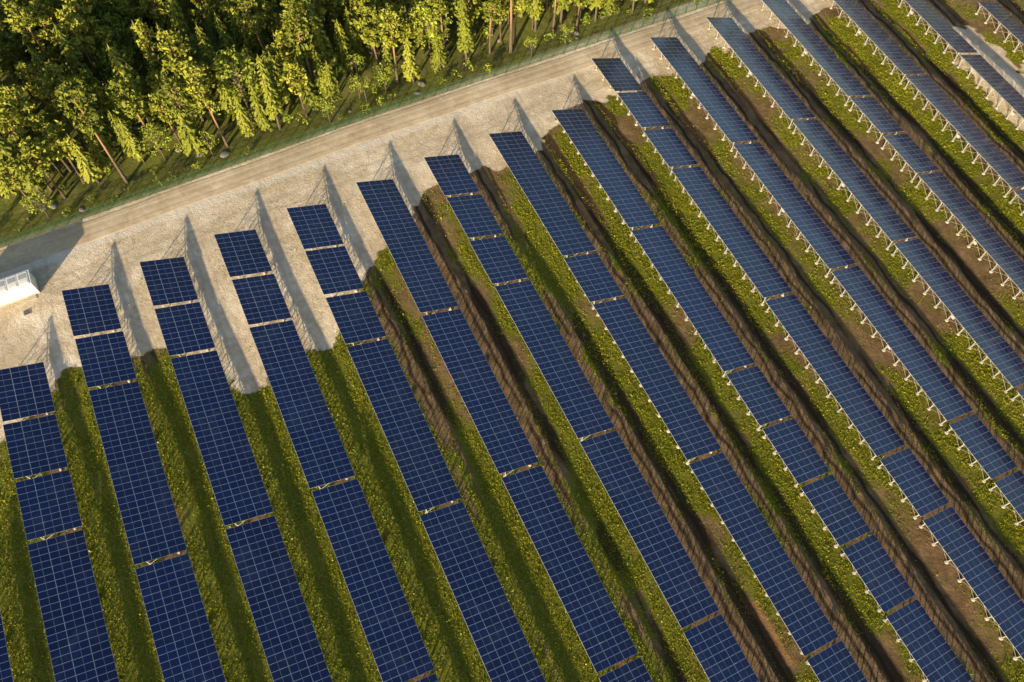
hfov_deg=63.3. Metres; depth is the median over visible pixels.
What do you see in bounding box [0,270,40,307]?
transformer kiosk
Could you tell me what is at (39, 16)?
tree
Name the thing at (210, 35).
tree
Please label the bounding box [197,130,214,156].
tree
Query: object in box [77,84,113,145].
tree
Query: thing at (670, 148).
pv table
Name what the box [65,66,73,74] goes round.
tree
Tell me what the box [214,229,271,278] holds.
pv table
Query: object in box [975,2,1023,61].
pv table
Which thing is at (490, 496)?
field weeds
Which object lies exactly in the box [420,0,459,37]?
tree
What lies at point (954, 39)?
pv table
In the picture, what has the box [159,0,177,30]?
tree
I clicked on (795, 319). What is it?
pv table
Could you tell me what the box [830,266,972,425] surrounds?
pv table
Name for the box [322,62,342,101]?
tree
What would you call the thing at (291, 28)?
tree
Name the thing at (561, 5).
tree
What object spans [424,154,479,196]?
pv table
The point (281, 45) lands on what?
tree
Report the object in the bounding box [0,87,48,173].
tree
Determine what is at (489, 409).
pv table
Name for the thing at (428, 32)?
tree
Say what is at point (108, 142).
tree
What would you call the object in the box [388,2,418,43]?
tree
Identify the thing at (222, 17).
tree
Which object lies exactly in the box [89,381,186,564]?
pv table
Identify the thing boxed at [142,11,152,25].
tree
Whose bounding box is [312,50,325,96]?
tree
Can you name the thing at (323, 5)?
tree
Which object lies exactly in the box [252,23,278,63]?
tree
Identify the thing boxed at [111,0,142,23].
tree
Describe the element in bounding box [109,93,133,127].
tree
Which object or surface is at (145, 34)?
tree
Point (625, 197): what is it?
pv table
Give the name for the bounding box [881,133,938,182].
pv table
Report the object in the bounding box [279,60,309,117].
tree
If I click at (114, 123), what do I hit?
tree
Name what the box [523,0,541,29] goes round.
tree
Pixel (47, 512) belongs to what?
pv table
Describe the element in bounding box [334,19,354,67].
tree
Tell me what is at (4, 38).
tree
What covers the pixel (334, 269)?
pv table
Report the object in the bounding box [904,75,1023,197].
pv table
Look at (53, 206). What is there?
boulder
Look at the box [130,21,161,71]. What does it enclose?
tree
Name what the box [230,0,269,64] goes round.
tree
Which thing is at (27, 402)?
pv table
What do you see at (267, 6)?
tree
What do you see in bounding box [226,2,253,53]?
tree
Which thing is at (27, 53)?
tree
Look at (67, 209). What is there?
bush
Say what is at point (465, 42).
tree
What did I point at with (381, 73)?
tree
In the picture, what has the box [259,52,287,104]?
tree
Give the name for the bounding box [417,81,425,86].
boulder
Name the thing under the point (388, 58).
tree
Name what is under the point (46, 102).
tree
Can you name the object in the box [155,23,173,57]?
tree
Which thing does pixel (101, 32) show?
tree
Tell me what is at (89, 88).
tree
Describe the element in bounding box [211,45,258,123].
tree
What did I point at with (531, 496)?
pv table
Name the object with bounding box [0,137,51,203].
tree
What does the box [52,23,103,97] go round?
tree
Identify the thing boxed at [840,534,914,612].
pv table
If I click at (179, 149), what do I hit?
bush
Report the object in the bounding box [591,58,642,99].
pv table
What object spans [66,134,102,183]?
tree
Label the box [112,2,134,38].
tree
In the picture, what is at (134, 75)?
tree
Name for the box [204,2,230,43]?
tree
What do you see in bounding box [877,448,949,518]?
pv table
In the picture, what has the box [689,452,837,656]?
pv table
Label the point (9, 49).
tree
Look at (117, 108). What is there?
tree
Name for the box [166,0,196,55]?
tree
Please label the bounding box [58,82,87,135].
tree
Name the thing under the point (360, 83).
tree
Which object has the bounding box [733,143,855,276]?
pv table
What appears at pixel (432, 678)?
pv table
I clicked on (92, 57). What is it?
tree
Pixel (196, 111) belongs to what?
tree
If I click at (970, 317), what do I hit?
pv table
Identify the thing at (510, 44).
tree
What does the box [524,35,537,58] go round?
tree
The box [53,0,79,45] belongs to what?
tree
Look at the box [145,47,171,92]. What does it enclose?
tree
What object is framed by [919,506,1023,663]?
pv table
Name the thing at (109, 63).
tree
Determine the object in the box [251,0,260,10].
tree
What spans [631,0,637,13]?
tree
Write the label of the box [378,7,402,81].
tree
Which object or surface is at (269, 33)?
tree
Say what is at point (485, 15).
tree
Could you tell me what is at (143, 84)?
tree
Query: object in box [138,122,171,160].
tree
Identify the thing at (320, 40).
tree
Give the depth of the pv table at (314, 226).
143.50 m
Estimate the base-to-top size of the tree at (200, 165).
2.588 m
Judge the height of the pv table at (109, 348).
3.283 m
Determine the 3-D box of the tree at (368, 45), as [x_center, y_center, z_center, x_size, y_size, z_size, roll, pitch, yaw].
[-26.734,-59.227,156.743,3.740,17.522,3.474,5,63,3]
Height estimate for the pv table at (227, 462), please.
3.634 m
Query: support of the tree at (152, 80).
on the ground
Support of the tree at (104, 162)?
on the ground
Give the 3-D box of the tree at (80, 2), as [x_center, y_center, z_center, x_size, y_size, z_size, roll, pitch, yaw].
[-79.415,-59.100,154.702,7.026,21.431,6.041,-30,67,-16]
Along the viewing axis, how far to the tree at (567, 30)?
161.94 m
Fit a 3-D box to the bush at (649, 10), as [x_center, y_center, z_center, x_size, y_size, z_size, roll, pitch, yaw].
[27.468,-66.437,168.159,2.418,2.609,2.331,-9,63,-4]
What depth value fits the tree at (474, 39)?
161.66 m
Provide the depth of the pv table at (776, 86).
160.21 m
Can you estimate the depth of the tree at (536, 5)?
162.37 m
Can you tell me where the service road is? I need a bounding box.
[0,0,766,272]
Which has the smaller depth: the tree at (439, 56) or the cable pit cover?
the cable pit cover
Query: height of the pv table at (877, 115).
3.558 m
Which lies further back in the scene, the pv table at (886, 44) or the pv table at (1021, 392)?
the pv table at (886, 44)
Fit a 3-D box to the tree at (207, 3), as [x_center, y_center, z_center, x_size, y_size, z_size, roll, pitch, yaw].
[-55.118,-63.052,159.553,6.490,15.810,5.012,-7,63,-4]
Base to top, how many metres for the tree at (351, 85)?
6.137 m
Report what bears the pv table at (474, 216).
on the ground
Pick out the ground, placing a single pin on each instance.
(186, 234)
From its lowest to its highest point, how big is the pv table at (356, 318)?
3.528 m
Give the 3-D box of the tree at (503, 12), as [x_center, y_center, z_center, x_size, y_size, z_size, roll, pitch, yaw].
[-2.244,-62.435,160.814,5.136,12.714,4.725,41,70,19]
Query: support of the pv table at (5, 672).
on the ground
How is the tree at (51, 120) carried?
on the ground
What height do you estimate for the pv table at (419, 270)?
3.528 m
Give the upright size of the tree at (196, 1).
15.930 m
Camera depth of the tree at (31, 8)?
153.57 m
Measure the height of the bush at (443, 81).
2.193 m
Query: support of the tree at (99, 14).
on the ground
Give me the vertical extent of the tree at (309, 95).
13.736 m
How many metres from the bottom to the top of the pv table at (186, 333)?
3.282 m
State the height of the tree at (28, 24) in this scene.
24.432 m
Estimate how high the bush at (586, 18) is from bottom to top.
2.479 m
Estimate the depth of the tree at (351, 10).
159.24 m
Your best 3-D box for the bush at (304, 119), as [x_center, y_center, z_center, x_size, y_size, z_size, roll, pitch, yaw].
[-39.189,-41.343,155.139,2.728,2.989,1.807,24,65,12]
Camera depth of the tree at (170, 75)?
150.93 m
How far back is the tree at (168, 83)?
139.67 m
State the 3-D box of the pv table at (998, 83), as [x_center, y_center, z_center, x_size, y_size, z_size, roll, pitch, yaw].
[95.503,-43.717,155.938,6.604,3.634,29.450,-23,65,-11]
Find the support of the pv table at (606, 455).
on the ground
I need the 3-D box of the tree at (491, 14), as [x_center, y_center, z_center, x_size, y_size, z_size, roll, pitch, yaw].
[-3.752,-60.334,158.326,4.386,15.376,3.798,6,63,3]
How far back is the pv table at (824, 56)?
162.59 m
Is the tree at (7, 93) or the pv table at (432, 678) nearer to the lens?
the pv table at (432, 678)
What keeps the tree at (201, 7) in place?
on the ground
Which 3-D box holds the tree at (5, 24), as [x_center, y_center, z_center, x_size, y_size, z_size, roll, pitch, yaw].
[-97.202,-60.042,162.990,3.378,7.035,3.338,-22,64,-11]
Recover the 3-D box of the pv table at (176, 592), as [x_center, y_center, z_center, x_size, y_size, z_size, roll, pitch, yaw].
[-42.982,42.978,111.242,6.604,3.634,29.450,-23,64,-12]
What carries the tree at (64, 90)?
on the ground
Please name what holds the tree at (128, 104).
on the ground
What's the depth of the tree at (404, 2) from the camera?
156.43 m
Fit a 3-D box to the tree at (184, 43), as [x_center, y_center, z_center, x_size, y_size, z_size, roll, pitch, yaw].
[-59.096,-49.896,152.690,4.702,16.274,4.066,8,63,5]
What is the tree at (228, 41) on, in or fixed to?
on the ground
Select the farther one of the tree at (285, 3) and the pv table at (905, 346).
the tree at (285, 3)
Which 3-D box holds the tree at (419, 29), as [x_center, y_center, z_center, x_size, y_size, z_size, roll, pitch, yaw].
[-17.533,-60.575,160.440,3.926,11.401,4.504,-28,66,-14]
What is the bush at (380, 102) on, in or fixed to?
on the ground
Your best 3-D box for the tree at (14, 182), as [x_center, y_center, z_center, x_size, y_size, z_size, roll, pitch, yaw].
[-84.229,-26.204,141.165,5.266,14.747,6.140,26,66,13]
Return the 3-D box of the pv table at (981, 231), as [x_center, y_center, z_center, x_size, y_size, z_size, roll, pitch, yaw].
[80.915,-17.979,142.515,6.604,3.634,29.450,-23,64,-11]
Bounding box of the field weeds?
[0,0,1023,681]
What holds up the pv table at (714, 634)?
on the ground
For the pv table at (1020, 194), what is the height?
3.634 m
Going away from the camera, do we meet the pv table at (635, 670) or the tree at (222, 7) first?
the pv table at (635, 670)
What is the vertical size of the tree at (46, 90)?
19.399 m
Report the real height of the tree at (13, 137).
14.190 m
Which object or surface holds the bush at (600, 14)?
on the ground
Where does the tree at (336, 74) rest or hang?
on the ground
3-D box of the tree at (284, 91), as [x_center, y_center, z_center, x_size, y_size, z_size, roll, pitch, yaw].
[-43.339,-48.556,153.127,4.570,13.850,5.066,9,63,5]
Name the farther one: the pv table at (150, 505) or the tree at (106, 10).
the tree at (106, 10)
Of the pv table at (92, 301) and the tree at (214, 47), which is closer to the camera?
the pv table at (92, 301)
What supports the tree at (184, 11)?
on the ground
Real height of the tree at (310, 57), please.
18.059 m
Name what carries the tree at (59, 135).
on the ground
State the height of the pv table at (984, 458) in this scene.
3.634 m
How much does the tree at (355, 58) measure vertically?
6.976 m
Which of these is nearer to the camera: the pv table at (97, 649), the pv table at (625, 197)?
the pv table at (97, 649)
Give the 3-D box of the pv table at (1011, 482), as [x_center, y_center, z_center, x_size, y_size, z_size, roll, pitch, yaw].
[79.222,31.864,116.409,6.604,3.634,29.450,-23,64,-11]
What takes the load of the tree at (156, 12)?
on the ground
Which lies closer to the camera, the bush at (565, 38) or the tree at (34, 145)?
the tree at (34, 145)
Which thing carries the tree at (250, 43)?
on the ground
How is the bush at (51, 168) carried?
on the ground
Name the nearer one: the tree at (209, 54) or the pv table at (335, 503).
the pv table at (335, 503)
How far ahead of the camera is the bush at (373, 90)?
159.03 m
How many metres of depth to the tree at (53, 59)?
159.48 m
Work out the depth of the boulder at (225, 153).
152.88 m
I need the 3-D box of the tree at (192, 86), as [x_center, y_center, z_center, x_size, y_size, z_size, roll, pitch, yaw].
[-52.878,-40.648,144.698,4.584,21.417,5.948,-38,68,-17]
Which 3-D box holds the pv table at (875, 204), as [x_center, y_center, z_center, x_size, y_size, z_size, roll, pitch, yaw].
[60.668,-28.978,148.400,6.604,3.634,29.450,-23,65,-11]
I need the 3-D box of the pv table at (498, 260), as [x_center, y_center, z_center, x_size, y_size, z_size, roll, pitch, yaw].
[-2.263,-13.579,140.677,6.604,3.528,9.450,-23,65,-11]
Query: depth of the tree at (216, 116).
153.18 m
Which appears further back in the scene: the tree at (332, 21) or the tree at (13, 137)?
the tree at (332, 21)
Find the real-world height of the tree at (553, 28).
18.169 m
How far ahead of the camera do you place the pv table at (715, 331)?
136.50 m
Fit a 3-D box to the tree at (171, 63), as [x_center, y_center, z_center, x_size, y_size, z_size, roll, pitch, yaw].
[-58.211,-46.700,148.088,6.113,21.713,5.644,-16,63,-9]
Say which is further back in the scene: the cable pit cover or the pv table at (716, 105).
the pv table at (716, 105)
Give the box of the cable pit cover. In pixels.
[23,309,30,315]
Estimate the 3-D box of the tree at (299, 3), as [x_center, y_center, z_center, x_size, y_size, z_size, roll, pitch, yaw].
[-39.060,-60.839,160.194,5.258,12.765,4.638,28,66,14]
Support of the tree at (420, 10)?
on the ground
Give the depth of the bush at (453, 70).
160.47 m
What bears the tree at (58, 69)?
on the ground
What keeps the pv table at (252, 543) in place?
on the ground
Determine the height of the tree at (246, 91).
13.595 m
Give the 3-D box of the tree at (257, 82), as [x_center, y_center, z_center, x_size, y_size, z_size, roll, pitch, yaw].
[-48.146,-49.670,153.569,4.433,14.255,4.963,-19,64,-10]
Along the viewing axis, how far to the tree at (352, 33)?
159.33 m
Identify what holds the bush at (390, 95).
on the ground
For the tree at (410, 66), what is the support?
on the ground
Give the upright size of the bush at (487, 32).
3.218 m
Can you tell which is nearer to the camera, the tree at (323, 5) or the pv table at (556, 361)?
the pv table at (556, 361)
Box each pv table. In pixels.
[0,362,54,421]
[0,612,12,681]
[3,414,67,478]
[15,470,81,540]
[28,530,118,681]
[62,284,121,336]
[75,331,136,387]
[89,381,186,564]
[135,553,225,681]
[140,257,197,306]
[154,302,214,356]
[171,350,273,525]
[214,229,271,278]
[225,515,331,681]
[232,274,291,325]
[249,320,354,488]
[286,204,343,249]
[305,246,363,295]
[312,479,433,681]
[326,291,385,345]
[347,339,461,513]
[356,179,457,313]
[416,673,438,681]
[420,502,545,681]
[422,309,538,476]
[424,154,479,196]
[446,194,502,240]
[469,236,527,284]
[489,131,595,262]
[494,280,614,441]
[501,465,637,672]
[551,109,659,236]
[564,253,622,309]
[580,430,718,627]
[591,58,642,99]
[592,298,720,464]
[599,657,652,681]
[617,92,670,136]
[631,226,754,377]
[643,128,697,174]
[650,37,757,151]
[671,166,791,305]
[683,614,759,681]
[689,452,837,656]
[706,17,814,128]
[726,366,790,430]
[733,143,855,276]
[761,0,871,105]
[762,418,829,486]
[765,294,904,459]
[792,119,916,249]
[799,474,870,547]
[806,640,867,681]
[830,0,925,84]
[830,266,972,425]
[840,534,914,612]
[849,97,903,143]
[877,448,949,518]
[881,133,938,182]
[883,599,973,681]
[891,239,1023,392]
[898,0,977,63]
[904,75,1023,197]
[914,172,1023,298]
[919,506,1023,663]
[944,414,1017,482]
[956,55,1023,129]
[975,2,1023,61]
[988,470,1023,525]
[1008,189,1023,215]
[1010,388,1023,415]
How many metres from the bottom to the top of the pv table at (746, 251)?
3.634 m
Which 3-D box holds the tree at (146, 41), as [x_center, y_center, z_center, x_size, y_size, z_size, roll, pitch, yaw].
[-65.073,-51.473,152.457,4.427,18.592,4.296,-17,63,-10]
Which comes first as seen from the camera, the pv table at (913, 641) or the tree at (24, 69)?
the pv table at (913, 641)
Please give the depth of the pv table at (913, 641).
111.42 m
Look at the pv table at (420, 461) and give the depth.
126.27 m
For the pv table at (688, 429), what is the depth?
129.64 m
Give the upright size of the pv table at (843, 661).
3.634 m
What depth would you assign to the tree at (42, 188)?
147.05 m
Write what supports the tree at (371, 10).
on the ground
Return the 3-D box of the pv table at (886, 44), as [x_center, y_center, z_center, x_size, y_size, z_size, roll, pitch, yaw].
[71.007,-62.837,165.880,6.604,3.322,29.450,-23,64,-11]
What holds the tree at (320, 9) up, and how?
on the ground
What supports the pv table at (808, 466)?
on the ground
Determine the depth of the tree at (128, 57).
150.55 m
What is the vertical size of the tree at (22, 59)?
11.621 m
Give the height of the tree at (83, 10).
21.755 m
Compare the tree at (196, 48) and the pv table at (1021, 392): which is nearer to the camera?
the pv table at (1021, 392)
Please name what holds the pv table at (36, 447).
on the ground
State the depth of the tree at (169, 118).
142.97 m
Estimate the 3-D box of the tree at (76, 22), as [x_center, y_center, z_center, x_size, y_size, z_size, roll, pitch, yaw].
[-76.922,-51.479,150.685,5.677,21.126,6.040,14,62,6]
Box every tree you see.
[0,0,24,28]
[0,0,57,63]
[0,26,31,63]
[0,41,34,100]
[0,80,33,114]
[0,84,72,171]
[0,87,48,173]
[0,97,64,176]
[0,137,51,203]
[0,155,37,211]
[0,173,18,198]
[2,22,13,35]
[3,53,26,87]
[3,131,52,191]
[6,14,56,74]
[8,17,41,60]
[11,111,65,160]
[11,136,66,198]
[12,44,38,80]
[14,60,66,121]
[22,181,46,195]
[23,75,53,110]
[23,191,52,217]
[25,44,76,116]
[27,5,68,64]
[28,0,67,39]
[31,35,65,65]
[33,70,91,151]
[35,11,71,65]
[37,120,85,183]
[44,0,69,40]
[44,60,81,109]
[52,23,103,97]
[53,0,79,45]
[53,5,108,93]
[53,80,128,183]
[53,127,76,161]
[56,0,92,26]
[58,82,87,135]
[61,12,96,68]
[62,0,102,59]
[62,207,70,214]
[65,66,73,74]
[65,68,111,135]
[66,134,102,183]
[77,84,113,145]
[82,36,113,89]
[82,65,114,118]
[83,134,113,171]
[84,0,115,34]
[86,118,121,159]
[89,6,119,48]
[90,24,121,67]
[92,41,141,83]
[96,12,139,65]
[97,0,118,18]
[100,52,132,77]
[101,78,147,135]
[106,44,157,136]
[108,74,159,151]
[108,110,142,153]
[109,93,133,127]
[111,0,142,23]
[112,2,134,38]
[117,118,148,162]
[125,61,145,99]
[127,0,148,28]
[129,19,161,61]
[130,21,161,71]
[131,18,163,60]
[136,73,163,120]
[138,0,168,29]
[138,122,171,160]
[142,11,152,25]
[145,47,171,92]
[145,66,174,105]
[148,93,184,149]
[151,2,166,30]
[153,51,183,90]
[154,70,193,117]
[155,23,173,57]
[156,28,204,121]
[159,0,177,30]
[160,78,207,127]
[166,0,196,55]
[167,33,197,62]
[170,105,209,156]
[176,0,192,30]
[176,55,213,121]
[179,59,228,146]
[182,0,194,16]
[185,34,205,62]
[186,4,208,33]
[190,0,208,16]
[191,0,204,27]
[192,161,202,170]
[195,25,222,88]
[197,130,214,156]
[202,0,236,40]
[203,84,223,125]
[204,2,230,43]
[205,21,234,42]
[208,56,231,83]
[209,41,218,54]
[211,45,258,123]
[212,3,231,34]
[214,12,238,59]
[216,69,247,120]
[217,0,246,22]
[225,56,251,108]
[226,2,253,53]
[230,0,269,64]
[232,95,256,136]
[233,48,247,85]
[234,15,265,62]
[241,42,264,97]
[246,78,276,131]
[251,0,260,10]
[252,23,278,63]
[253,6,276,49]
[256,55,282,129]
[259,0,282,37]
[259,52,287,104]
[260,0,277,10]
[263,26,296,66]
[267,51,293,104]
[279,0,312,74]
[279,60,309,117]
[281,8,317,94]
[294,51,320,107]
[295,0,319,22]
[300,3,315,59]
[301,0,335,64]
[309,0,328,29]
[312,0,329,26]
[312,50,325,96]
[313,92,335,122]
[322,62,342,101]
[324,0,348,22]
[324,58,345,87]
[326,0,343,32]
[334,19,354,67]
[341,6,365,54]
[342,0,360,19]
[342,51,363,73]
[346,0,363,42]
[346,74,367,98]
[349,4,386,72]
[350,0,369,50]
[353,73,369,101]
[359,0,391,55]
[361,0,381,59]
[371,63,389,91]
[378,0,400,44]
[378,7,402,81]
[381,34,397,73]
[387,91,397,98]
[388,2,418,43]
[392,0,411,19]
[401,38,421,83]
[407,0,442,61]
[414,14,432,48]
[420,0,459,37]
[422,0,445,42]
[430,0,452,64]
[430,28,448,69]
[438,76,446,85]
[448,0,482,50]
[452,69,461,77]
[457,0,474,64]
[458,11,476,50]
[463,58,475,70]
[464,0,482,34]
[479,0,499,35]
[481,0,502,53]
[492,0,509,42]
[501,0,512,52]
[508,0,509,24]
[509,0,523,43]
[514,0,527,17]
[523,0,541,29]
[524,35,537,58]
[528,0,544,31]
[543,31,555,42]
[552,0,556,32]
[552,0,571,26]
[561,24,574,46]
[569,0,589,29]
[579,5,581,19]
[589,0,604,21]
[603,0,615,16]
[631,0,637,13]
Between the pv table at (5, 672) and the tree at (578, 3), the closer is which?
the pv table at (5, 672)
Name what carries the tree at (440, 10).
on the ground
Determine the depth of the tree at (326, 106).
152.00 m
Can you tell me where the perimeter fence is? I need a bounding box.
[0,0,723,246]
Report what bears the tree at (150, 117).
on the ground
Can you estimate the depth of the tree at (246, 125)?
151.19 m
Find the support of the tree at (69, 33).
on the ground
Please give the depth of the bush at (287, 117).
154.24 m
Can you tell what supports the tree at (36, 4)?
on the ground
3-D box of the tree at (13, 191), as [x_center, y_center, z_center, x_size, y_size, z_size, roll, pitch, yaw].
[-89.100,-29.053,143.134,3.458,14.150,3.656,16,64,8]
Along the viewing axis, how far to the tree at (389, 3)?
154.66 m
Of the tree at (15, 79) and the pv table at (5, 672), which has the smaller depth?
the pv table at (5, 672)
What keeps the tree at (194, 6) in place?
on the ground
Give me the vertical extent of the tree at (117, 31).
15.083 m
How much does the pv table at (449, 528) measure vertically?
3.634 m
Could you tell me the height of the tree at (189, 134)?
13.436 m
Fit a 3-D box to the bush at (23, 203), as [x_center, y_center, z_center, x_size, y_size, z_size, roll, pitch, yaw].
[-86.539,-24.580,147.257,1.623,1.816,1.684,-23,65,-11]
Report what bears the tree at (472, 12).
on the ground
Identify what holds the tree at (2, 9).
on the ground
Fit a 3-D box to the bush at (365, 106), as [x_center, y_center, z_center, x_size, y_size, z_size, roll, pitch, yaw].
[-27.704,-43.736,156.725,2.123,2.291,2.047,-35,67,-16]
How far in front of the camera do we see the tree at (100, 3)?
153.36 m
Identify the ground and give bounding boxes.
[0,0,1023,681]
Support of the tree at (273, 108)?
on the ground
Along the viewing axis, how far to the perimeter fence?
155.99 m
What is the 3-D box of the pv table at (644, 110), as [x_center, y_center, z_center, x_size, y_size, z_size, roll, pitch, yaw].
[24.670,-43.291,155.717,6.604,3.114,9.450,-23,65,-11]
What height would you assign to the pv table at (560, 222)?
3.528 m
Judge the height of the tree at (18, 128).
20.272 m
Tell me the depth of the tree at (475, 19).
164.68 m
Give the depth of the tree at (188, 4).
166.33 m
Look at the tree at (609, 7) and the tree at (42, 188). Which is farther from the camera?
the tree at (609, 7)
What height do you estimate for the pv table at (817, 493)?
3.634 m
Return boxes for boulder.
[50,203,56,208]
[220,150,229,157]
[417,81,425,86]
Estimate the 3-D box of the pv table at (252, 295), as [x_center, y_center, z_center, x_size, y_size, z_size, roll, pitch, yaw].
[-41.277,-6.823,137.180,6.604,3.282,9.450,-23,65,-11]
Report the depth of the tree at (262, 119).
150.45 m
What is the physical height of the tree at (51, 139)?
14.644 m
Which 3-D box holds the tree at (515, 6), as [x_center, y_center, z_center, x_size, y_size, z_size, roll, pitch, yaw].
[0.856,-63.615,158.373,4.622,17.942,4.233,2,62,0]
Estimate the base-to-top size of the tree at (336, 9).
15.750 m
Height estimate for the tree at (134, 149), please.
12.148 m
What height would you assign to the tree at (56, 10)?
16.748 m
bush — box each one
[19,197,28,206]
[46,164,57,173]
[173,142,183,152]
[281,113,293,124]
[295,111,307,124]
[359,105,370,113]
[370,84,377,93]
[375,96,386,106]
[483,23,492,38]
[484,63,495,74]
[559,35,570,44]
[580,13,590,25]
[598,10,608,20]
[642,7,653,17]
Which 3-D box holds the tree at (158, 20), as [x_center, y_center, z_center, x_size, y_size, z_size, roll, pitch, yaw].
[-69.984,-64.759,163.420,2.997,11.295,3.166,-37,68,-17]
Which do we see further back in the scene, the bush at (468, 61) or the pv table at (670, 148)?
the bush at (468, 61)
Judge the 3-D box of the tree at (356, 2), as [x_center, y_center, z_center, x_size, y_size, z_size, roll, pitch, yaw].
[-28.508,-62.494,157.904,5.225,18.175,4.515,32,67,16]
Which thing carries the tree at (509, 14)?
on the ground
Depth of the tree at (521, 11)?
166.94 m
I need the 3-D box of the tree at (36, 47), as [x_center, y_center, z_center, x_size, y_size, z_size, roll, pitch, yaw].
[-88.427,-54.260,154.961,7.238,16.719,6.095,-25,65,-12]
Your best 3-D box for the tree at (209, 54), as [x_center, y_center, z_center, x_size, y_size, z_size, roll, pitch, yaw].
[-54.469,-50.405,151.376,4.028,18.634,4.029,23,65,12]
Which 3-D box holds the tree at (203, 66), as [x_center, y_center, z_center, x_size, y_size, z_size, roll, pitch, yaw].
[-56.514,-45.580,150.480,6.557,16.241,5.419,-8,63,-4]
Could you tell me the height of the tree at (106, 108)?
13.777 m
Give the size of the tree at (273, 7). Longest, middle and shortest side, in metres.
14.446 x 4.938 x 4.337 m
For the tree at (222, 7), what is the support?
on the ground
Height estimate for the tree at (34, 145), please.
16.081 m
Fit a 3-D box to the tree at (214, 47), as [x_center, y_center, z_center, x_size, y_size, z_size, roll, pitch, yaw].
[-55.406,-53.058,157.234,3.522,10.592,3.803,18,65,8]
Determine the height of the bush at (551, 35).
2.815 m
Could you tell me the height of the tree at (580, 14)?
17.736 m
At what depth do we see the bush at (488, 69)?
160.97 m
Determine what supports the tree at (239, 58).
on the ground
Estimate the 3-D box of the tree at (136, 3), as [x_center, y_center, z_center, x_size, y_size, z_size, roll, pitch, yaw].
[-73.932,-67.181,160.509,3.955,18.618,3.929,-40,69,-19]
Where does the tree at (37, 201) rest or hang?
on the ground
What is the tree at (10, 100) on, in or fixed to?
on the ground
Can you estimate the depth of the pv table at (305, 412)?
128.08 m
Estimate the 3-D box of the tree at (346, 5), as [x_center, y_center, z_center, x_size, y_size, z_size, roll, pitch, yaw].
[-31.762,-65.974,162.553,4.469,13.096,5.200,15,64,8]
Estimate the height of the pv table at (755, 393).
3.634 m
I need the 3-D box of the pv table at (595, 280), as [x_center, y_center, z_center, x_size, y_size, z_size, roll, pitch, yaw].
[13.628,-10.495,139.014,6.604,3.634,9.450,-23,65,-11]
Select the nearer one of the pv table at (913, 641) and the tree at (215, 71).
the pv table at (913, 641)
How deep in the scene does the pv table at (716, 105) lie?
157.68 m
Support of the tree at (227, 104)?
on the ground
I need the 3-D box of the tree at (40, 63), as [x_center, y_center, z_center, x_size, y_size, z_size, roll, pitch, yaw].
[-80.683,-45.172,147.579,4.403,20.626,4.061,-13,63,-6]
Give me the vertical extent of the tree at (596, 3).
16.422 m
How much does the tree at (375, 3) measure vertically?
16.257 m
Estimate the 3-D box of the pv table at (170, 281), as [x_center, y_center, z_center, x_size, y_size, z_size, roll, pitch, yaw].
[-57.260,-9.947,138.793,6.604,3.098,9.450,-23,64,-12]

